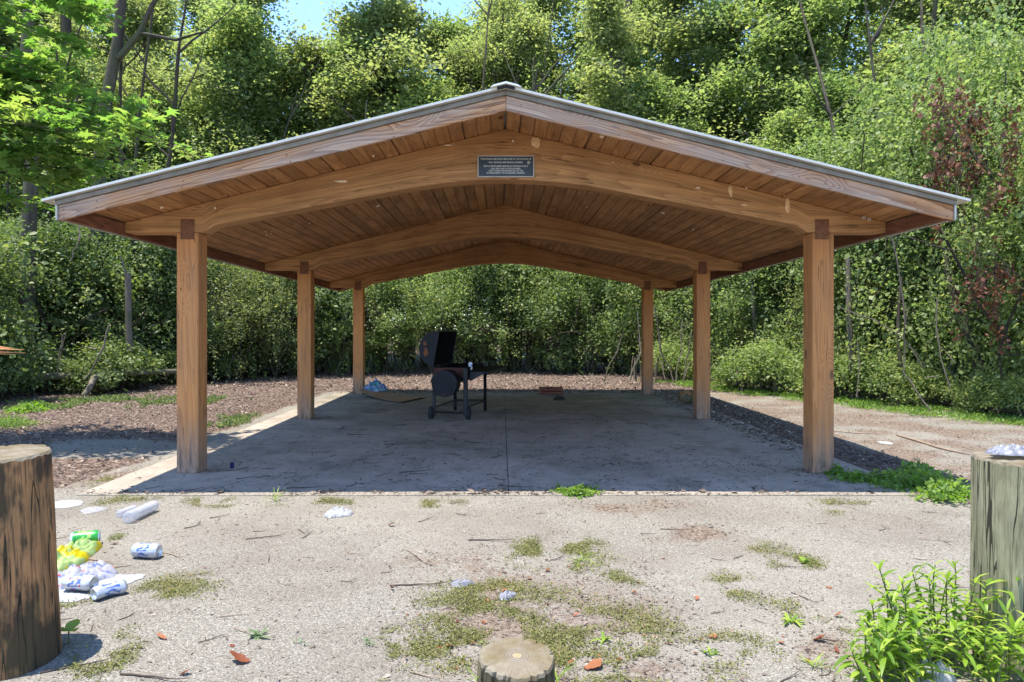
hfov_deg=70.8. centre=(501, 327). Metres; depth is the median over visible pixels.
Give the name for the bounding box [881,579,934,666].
lance leaf weed
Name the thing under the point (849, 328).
thin trunk
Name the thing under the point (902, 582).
lance leaf weed
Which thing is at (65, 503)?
paper plate
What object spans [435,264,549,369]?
vine thicket
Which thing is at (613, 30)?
broadleaf tree
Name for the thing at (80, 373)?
plant
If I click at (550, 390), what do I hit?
slatted crate
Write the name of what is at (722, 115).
slim tree
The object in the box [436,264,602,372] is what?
vine thicket
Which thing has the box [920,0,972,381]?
slim tree
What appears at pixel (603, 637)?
weed tuft
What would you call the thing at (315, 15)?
sky
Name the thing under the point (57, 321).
vine thicket
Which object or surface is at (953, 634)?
lance leaf weed
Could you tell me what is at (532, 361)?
slim tree
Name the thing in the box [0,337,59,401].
plant
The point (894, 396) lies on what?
plant
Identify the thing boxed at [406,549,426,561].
twig
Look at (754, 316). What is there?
thin trunk
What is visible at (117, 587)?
drink can
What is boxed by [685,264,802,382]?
vine thicket
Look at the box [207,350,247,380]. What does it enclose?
plant
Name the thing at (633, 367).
hanging vine
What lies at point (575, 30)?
broadleaf tree
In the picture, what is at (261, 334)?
vine thicket
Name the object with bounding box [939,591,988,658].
lance leaf weed
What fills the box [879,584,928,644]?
lance leaf weed
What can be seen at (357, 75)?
broadleaf tree
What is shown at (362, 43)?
broadleaf tree
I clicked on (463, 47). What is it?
broadleaf tree
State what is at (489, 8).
slim tree
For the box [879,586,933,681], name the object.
lance leaf weed
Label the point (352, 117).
slim tree
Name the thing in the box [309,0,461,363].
broadleaf tree
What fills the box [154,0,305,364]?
broadleaf tree
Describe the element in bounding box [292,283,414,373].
vine thicket
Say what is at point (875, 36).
slim tree
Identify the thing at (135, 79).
broadleaf tree
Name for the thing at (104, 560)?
twig
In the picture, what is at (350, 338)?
vine thicket
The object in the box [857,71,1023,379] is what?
vine thicket
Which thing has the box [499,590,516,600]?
paper scrap
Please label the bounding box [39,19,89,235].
slim tree
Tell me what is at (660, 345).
hanging vine
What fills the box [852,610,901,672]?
lance leaf weed
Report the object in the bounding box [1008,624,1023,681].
lance leaf weed
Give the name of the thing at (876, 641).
lance leaf weed
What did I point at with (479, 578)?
gravel stones
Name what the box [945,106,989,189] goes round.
dead leaf bunch
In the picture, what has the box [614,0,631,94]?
stem trunk
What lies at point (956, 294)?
leaning trunk
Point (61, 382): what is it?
plant
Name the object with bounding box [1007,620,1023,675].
lance leaf weed
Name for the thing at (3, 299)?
vine thicket
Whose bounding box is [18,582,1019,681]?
gravel chips
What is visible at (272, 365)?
vine thicket
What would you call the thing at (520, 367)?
slim tree
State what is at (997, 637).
lance leaf weed
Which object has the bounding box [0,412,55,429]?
creeping weed
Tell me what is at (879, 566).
lance leaf weed
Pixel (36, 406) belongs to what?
creeping weed
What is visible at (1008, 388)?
plant
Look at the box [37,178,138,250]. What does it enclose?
vine thicket
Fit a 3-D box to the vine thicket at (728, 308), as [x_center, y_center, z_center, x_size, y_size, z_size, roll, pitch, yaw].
[7.439,-1.547,17.942,6.881,5.987,5.193,0,0,-26]
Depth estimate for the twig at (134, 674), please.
2.85 m
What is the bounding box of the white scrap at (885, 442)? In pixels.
[876,441,893,444]
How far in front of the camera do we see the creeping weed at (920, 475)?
6.13 m
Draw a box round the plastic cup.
[122,500,158,522]
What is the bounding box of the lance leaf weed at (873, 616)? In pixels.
[846,598,898,663]
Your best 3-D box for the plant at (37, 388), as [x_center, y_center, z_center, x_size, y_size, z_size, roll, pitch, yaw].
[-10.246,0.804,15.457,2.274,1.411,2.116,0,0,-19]
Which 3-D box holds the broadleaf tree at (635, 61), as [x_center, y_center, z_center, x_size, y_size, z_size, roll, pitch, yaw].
[6.693,-6.762,31.088,11.361,16.845,11.900,0,0,-15]
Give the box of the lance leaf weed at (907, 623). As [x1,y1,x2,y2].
[893,605,939,681]
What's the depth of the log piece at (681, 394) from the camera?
13.26 m
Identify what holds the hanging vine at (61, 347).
hanging from the plant at (117, 358)
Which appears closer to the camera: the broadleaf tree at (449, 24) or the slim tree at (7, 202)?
the slim tree at (7, 202)
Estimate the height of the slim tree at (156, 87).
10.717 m
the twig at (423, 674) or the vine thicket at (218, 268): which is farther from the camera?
the vine thicket at (218, 268)
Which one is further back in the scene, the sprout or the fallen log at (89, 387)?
the fallen log at (89, 387)
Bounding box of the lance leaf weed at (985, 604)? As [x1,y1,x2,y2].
[954,578,1012,665]
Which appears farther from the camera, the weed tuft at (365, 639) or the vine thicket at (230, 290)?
the vine thicket at (230, 290)
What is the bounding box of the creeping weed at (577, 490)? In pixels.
[550,482,604,499]
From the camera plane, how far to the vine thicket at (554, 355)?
21.71 m
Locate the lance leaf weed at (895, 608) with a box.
[869,591,911,624]
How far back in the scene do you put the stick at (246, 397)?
14.28 m
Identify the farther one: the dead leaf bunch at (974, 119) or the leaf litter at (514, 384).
the leaf litter at (514, 384)
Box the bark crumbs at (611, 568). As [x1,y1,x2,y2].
[29,404,1023,681]
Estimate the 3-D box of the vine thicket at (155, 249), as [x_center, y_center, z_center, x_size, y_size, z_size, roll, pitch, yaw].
[-8.957,-0.698,18.134,4.230,4.288,4.366,0,0,32]
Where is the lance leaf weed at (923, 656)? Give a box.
[896,638,948,681]
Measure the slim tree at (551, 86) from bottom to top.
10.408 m
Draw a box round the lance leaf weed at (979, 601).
[942,573,989,664]
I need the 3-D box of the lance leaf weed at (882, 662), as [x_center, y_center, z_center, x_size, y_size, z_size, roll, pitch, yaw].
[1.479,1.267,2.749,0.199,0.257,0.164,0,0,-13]
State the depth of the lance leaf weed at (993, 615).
2.91 m
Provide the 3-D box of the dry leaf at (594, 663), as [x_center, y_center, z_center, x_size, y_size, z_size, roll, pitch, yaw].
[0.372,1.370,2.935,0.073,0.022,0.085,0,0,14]
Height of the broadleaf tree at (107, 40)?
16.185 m
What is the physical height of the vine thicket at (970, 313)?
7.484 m
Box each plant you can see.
[0,331,68,396]
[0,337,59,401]
[9,336,77,392]
[34,354,99,394]
[55,356,131,394]
[57,326,172,392]
[102,348,168,388]
[146,343,176,385]
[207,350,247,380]
[630,333,712,379]
[710,331,802,391]
[711,361,754,387]
[716,331,802,393]
[772,338,881,396]
[834,341,917,400]
[850,348,958,406]
[900,364,973,407]
[925,365,1023,413]
[969,368,1023,417]
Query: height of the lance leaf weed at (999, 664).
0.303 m
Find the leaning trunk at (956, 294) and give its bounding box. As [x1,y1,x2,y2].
[941,228,999,401]
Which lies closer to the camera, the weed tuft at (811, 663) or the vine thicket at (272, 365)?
the weed tuft at (811, 663)
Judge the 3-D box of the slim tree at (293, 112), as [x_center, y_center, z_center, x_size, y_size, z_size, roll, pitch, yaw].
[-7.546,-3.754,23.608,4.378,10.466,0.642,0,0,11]
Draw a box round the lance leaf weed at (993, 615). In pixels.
[949,577,1019,645]
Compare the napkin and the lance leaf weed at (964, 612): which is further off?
the napkin
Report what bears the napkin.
on the ground
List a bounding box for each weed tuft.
[246,627,269,640]
[262,488,288,502]
[363,636,376,644]
[555,661,575,681]
[565,552,597,565]
[590,630,612,644]
[702,645,723,655]
[781,612,804,627]
[793,651,841,670]
[799,556,809,563]
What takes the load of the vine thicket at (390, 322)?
on the ground
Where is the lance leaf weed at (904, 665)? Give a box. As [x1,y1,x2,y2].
[878,611,937,681]
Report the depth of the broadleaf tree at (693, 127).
23.12 m
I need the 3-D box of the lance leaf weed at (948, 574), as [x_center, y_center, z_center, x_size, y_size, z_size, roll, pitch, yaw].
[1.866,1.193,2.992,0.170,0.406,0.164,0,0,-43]
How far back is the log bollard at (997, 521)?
2.94 m
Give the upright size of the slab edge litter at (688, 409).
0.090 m
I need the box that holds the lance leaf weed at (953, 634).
[933,586,983,676]
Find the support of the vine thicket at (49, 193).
on the ground
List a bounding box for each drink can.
[61,574,98,590]
[69,530,100,543]
[90,579,127,599]
[130,542,162,558]
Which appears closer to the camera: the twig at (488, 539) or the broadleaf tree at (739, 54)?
the twig at (488, 539)
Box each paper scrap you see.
[450,579,474,587]
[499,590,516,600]
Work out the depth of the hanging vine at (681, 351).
17.64 m
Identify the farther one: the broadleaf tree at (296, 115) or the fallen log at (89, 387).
the broadleaf tree at (296, 115)
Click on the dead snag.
(128, 315)
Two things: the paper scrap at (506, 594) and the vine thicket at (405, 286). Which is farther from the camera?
the vine thicket at (405, 286)
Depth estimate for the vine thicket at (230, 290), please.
18.99 m
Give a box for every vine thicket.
[0,170,119,236]
[0,207,123,386]
[0,210,65,400]
[0,223,94,391]
[0,227,143,389]
[1,211,176,383]
[35,228,176,386]
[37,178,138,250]
[60,230,238,384]
[85,229,272,381]
[126,250,271,378]
[163,251,294,382]
[170,258,325,383]
[218,267,351,377]
[226,268,316,369]
[245,268,380,370]
[254,272,395,375]
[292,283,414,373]
[326,273,469,374]
[372,270,477,369]
[377,264,531,372]
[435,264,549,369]
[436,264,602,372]
[476,264,616,373]
[491,267,655,372]
[511,269,679,374]
[553,278,690,374]
[578,282,714,375]
[623,278,750,374]
[625,271,799,376]
[660,137,851,382]
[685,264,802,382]
[740,249,895,385]
[767,66,1021,398]
[767,234,935,396]
[786,0,1023,399]
[797,183,1011,400]
[846,0,1023,405]
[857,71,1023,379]
[867,65,1023,397]
[908,7,1023,410]
[908,68,1023,417]
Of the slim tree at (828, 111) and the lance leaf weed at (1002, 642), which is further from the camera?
the slim tree at (828, 111)
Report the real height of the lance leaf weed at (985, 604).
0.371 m
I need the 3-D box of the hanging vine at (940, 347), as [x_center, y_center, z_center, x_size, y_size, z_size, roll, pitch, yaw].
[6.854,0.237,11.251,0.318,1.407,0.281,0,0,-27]
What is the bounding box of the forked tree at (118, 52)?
[83,0,202,348]
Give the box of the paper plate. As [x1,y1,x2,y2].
[55,500,82,507]
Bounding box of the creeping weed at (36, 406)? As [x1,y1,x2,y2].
[0,400,70,413]
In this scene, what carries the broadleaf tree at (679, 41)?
on the ground
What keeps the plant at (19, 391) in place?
on the ground
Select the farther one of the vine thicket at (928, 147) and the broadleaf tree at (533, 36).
the broadleaf tree at (533, 36)
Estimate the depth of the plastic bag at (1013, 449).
2.97 m
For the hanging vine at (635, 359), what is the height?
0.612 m
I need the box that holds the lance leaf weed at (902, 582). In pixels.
[885,574,934,646]
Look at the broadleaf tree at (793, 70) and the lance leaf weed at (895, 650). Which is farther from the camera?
the broadleaf tree at (793, 70)
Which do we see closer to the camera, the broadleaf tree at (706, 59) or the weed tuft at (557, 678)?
the weed tuft at (557, 678)
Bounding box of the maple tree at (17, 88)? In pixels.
[0,0,212,213]
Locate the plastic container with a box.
[116,505,136,517]
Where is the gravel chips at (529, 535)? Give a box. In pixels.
[55,460,970,583]
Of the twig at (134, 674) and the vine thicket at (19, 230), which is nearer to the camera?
the twig at (134, 674)
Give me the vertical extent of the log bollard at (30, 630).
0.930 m
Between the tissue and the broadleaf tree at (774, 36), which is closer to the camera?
the tissue
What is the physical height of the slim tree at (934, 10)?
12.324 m
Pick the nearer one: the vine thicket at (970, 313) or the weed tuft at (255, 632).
the weed tuft at (255, 632)
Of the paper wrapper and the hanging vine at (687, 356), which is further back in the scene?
the hanging vine at (687, 356)
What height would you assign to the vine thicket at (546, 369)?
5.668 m
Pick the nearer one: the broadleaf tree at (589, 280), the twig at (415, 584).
the twig at (415, 584)
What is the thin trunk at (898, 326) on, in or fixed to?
on the ground
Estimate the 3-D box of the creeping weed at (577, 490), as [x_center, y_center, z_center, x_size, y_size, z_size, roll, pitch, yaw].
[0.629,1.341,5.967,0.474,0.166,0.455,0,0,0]
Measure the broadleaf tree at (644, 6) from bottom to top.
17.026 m
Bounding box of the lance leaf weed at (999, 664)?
[984,621,1023,681]
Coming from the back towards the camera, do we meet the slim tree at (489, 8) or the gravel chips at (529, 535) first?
the slim tree at (489, 8)
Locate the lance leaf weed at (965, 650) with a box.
[929,614,985,681]
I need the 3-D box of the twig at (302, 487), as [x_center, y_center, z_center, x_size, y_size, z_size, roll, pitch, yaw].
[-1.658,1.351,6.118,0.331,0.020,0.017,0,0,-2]
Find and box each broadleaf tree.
[0,0,62,233]
[0,0,138,220]
[0,0,162,228]
[0,23,145,277]
[10,0,187,175]
[12,7,279,177]
[14,0,191,175]
[80,89,216,248]
[86,0,251,185]
[87,0,299,162]
[125,2,331,353]
[134,22,191,149]
[139,0,353,150]
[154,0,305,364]
[187,35,359,363]
[220,10,405,361]
[271,0,583,362]
[282,0,417,364]
[308,129,372,370]
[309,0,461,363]
[321,0,570,361]
[359,2,585,321]
[371,0,503,279]
[374,63,467,366]
[415,0,582,360]
[430,15,514,92]
[467,0,715,365]
[473,8,567,366]
[473,265,591,368]
[479,0,650,360]
[502,37,615,363]
[538,37,633,365]
[539,0,758,371]
[544,97,662,321]
[559,5,770,323]
[561,0,734,362]
[589,64,693,329]
[613,0,868,338]
[634,0,922,163]
[635,106,721,364]
[638,0,798,325]
[656,0,853,144]
[688,0,919,358]
[700,0,922,156]
[743,95,824,362]
[762,61,891,317]
[797,0,1023,372]
[826,0,962,141]
[854,0,965,370]
[879,5,1015,367]
[930,0,1023,378]
[945,2,1023,94]
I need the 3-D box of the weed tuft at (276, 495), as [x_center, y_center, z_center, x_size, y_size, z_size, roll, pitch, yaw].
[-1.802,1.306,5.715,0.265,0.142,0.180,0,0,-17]
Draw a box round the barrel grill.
[419,327,505,419]
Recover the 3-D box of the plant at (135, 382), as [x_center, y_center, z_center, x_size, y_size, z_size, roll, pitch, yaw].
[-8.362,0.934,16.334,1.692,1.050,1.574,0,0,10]
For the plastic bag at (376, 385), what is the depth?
14.51 m
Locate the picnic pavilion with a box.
[41,81,970,472]
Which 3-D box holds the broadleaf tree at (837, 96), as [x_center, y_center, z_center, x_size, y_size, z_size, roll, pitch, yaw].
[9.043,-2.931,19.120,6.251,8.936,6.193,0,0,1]
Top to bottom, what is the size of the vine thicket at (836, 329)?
4.796 m
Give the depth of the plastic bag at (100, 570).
3.96 m
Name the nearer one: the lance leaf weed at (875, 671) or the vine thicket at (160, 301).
the lance leaf weed at (875, 671)
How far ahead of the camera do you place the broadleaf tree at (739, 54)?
28.84 m
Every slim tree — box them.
[6,48,77,226]
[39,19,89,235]
[91,22,206,179]
[93,9,153,295]
[94,0,239,175]
[117,37,153,382]
[231,47,328,151]
[310,93,393,369]
[329,33,382,366]
[447,0,491,330]
[477,0,553,368]
[503,41,573,371]
[512,43,602,369]
[529,59,586,365]
[708,65,723,136]
[798,0,904,161]
[864,0,894,349]
[920,0,937,120]
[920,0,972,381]
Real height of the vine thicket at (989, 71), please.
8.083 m
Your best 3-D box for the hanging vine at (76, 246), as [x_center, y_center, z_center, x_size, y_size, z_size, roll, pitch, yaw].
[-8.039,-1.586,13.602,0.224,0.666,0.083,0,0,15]
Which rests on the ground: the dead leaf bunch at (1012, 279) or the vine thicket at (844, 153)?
the vine thicket at (844, 153)
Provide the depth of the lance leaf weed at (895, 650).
2.78 m
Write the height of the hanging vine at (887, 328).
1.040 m
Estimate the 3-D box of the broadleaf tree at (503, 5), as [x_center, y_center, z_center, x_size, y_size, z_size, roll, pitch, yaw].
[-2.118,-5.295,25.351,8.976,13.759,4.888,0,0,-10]
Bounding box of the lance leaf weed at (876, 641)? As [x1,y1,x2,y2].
[849,620,898,669]
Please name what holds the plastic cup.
on the ground
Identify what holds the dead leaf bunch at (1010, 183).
attached to the vine thicket at (984, 240)
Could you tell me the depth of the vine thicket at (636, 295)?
20.69 m
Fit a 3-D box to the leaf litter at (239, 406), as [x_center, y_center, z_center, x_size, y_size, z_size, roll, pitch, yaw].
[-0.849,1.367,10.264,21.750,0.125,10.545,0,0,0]
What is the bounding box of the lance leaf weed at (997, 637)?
[984,598,1023,681]
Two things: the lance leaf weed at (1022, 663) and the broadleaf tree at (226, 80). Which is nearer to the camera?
the lance leaf weed at (1022, 663)
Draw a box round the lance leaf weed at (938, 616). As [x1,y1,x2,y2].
[915,614,959,664]
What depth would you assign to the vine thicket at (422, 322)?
21.53 m
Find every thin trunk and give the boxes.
[750,274,759,383]
[845,256,855,373]
[896,277,902,367]
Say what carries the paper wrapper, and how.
on the ground
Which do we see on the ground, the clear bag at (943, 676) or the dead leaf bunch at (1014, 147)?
the clear bag at (943, 676)
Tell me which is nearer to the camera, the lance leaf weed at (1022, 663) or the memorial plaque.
the lance leaf weed at (1022, 663)
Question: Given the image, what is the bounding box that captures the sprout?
[61,619,79,643]
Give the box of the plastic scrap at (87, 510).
[80,506,105,513]
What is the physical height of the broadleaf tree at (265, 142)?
13.470 m
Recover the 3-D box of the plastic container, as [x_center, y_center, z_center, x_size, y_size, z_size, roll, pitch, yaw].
[-2.773,1.356,5.327,0.056,0.057,0.173,0,0,10]
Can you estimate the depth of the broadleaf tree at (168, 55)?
31.88 m
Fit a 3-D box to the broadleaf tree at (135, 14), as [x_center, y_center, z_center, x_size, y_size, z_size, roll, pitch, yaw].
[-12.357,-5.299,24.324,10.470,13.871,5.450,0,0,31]
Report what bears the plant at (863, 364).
on the ground
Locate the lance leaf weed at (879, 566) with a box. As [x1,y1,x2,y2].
[866,559,920,652]
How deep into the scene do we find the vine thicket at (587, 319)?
21.24 m
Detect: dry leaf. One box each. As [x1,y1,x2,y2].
[157,632,166,638]
[230,651,249,661]
[584,658,601,669]
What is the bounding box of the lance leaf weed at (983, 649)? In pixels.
[953,622,1012,681]
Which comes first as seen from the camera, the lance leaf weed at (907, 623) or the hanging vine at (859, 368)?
the lance leaf weed at (907, 623)
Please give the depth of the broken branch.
7.20 m
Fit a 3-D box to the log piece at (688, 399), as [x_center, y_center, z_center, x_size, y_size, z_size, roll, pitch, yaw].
[3.462,1.292,12.899,0.370,0.153,0.152,0,0,29]
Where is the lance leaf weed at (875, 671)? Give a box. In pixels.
[844,616,893,681]
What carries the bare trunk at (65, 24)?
on the ground
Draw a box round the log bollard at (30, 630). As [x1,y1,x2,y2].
[0,444,61,679]
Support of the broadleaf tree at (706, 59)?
on the ground
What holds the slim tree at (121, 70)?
on the ground
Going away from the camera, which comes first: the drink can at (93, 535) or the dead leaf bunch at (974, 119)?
the drink can at (93, 535)
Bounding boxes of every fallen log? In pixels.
[19,372,82,380]
[81,369,176,396]
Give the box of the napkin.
[98,574,144,584]
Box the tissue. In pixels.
[324,506,353,517]
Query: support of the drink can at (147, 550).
on the ground
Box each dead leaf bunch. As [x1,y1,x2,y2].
[912,71,966,148]
[913,83,984,222]
[913,146,963,245]
[927,84,975,150]
[930,93,1007,249]
[945,92,1011,177]
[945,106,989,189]
[949,263,1023,349]
[957,98,1022,221]
[964,201,1003,308]
[973,257,1023,354]
[974,114,1023,214]
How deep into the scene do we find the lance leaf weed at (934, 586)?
3.06 m
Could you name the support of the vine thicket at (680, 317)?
on the ground
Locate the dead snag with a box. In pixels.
[120,256,132,351]
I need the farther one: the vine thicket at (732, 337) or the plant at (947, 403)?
the vine thicket at (732, 337)
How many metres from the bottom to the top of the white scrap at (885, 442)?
0.018 m
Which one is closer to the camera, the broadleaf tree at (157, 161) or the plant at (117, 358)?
the plant at (117, 358)
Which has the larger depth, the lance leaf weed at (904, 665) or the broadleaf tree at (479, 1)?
the broadleaf tree at (479, 1)
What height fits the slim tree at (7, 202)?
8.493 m
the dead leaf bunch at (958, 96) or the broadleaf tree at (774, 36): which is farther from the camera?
the broadleaf tree at (774, 36)
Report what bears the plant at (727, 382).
on the ground
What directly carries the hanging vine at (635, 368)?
on the ground
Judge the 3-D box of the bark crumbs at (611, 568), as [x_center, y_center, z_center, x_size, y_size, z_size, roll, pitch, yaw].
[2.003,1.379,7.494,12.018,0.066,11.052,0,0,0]
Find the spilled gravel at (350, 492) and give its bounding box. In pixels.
[78,486,926,494]
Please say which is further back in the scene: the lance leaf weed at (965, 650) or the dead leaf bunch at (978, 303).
the dead leaf bunch at (978, 303)
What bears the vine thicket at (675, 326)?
on the ground
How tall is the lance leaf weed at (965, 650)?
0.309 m
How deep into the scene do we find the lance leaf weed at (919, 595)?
3.03 m
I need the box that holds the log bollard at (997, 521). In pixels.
[969,450,1023,675]
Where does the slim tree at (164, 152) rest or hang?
on the ground
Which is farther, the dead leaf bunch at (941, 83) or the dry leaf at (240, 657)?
the dead leaf bunch at (941, 83)
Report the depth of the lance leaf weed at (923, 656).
2.76 m
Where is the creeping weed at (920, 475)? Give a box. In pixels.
[822,457,970,503]
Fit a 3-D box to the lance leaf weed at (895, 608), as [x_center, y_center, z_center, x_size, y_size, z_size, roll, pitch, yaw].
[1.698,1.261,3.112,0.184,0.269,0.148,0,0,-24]
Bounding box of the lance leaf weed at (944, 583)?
[921,577,958,644]
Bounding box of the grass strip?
[638,378,1023,429]
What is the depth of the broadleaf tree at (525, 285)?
22.75 m
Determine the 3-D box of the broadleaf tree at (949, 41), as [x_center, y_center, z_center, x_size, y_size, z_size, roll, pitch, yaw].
[16.494,-6.482,24.354,9.148,16.161,12.803,0,0,21]
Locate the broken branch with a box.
[0,346,20,354]
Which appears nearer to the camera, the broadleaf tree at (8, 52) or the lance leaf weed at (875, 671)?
the lance leaf weed at (875, 671)
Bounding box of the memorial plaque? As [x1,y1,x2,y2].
[478,155,533,176]
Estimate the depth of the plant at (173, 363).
17.33 m
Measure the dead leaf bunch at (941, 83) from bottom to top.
1.210 m
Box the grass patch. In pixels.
[7,392,262,427]
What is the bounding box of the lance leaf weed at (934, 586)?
[914,560,953,639]
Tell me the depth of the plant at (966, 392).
11.56 m
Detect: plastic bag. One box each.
[57,538,102,571]
[58,560,117,589]
[364,378,387,391]
[984,443,1023,455]
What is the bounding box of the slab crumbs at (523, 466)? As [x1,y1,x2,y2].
[86,391,909,495]
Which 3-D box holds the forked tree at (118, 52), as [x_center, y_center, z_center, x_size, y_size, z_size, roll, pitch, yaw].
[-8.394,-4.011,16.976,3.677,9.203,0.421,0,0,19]
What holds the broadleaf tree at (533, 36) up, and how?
on the ground
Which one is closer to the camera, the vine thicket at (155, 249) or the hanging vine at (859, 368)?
the hanging vine at (859, 368)
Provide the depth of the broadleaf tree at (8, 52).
18.55 m
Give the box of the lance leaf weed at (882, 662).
[855,622,903,681]
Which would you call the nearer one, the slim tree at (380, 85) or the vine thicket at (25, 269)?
the vine thicket at (25, 269)
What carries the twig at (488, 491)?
on the concrete slab
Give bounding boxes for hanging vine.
[57,332,65,372]
[70,226,80,260]
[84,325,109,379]
[603,331,623,381]
[629,353,640,381]
[631,356,635,381]
[633,358,636,381]
[637,311,640,352]
[637,336,640,379]
[654,308,673,381]
[656,357,665,379]
[676,319,682,381]
[682,331,691,381]
[838,306,922,367]
[856,341,859,396]
[891,236,930,410]
[925,299,954,387]
[956,128,965,223]
[968,141,1005,175]
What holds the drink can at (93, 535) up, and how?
on the ground
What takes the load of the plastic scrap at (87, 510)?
on the ground
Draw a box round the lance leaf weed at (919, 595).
[902,562,946,658]
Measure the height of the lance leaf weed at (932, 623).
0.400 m
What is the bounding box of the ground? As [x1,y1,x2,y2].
[0,331,1023,681]
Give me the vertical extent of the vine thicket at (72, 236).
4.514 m
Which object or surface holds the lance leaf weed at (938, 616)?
on the ground
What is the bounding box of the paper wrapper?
[59,589,90,601]
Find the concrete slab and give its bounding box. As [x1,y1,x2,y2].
[76,391,918,495]
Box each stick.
[221,395,276,400]
[896,434,969,454]
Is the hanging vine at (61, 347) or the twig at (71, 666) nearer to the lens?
the twig at (71, 666)
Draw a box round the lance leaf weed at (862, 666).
[832,637,884,681]
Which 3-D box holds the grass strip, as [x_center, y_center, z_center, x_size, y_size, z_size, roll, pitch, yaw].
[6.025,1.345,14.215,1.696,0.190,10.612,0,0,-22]
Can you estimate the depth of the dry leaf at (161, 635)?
3.21 m
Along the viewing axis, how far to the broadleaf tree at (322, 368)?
23.39 m
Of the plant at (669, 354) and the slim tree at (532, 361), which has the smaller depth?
the plant at (669, 354)
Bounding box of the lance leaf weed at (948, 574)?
[929,569,969,663]
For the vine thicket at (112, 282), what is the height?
4.132 m
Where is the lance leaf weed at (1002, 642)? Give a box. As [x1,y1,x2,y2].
[982,610,1023,673]
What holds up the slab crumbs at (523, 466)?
on the concrete slab
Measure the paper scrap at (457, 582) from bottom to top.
0.019 m
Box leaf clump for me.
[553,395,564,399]
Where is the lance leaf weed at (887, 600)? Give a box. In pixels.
[862,569,905,665]
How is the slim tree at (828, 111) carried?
on the ground
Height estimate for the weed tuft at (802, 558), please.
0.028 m
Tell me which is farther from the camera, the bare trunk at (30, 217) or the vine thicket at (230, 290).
the vine thicket at (230, 290)
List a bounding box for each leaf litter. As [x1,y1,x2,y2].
[0,390,1021,525]
[4,369,970,392]
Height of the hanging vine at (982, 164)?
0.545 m
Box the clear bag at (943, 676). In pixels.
[914,658,956,681]
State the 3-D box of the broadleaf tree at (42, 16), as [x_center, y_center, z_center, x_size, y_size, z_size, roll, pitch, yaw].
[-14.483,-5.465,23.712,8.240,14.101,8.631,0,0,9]
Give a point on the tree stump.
(515, 660)
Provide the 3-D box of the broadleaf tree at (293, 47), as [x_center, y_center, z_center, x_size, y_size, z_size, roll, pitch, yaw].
[-8.136,-4.878,26.357,6.612,12.994,12.703,0,0,26]
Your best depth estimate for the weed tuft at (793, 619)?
3.38 m
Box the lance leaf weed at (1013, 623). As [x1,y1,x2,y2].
[978,613,1023,681]
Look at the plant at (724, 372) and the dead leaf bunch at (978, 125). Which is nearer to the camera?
the dead leaf bunch at (978, 125)
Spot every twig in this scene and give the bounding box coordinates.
[40,657,112,673]
[88,558,121,561]
[120,673,187,678]
[219,612,254,616]
[246,534,283,538]
[286,486,321,487]
[390,581,448,585]
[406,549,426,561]
[409,671,441,678]
[468,539,509,540]
[475,487,508,494]
[498,485,533,486]
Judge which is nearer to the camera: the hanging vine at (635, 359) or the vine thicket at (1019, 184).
the vine thicket at (1019, 184)
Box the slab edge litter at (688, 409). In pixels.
[92,389,917,494]
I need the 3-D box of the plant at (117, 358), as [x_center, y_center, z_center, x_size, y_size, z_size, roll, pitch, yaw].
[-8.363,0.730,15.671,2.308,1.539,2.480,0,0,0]
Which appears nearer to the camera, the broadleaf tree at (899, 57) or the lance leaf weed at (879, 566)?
the lance leaf weed at (879, 566)
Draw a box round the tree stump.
[477,638,554,681]
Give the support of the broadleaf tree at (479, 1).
on the ground
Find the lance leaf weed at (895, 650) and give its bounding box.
[870,610,914,681]
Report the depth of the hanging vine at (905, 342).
11.40 m
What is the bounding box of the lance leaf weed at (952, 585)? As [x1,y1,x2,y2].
[930,558,969,644]
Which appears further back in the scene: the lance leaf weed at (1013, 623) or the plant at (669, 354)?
the plant at (669, 354)
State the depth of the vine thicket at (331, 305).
20.50 m
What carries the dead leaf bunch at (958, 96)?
attached to the vine thicket at (1019, 184)
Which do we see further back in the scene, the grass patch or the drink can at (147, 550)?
the grass patch
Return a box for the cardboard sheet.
[359,388,424,401]
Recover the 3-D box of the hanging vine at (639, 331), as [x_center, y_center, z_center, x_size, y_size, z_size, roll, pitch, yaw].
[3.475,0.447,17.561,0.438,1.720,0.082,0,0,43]
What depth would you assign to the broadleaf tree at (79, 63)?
19.16 m
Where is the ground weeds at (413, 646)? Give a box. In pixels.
[58,474,872,681]
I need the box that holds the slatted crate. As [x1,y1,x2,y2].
[539,387,562,393]
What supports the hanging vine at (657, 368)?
on the ground
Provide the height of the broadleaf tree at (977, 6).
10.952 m
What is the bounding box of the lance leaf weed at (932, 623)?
[909,568,964,661]
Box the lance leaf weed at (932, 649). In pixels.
[899,612,961,681]
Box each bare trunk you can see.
[18,0,38,344]
[58,14,71,232]
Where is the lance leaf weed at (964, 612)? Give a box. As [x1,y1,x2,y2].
[941,607,1001,677]
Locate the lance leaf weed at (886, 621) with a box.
[871,611,912,656]
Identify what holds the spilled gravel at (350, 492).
on the concrete slab
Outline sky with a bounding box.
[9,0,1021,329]
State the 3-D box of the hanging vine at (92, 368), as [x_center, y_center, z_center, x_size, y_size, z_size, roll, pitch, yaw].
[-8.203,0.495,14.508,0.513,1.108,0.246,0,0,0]
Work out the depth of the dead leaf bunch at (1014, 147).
10.27 m
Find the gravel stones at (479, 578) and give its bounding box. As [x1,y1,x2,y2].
[28,497,965,681]

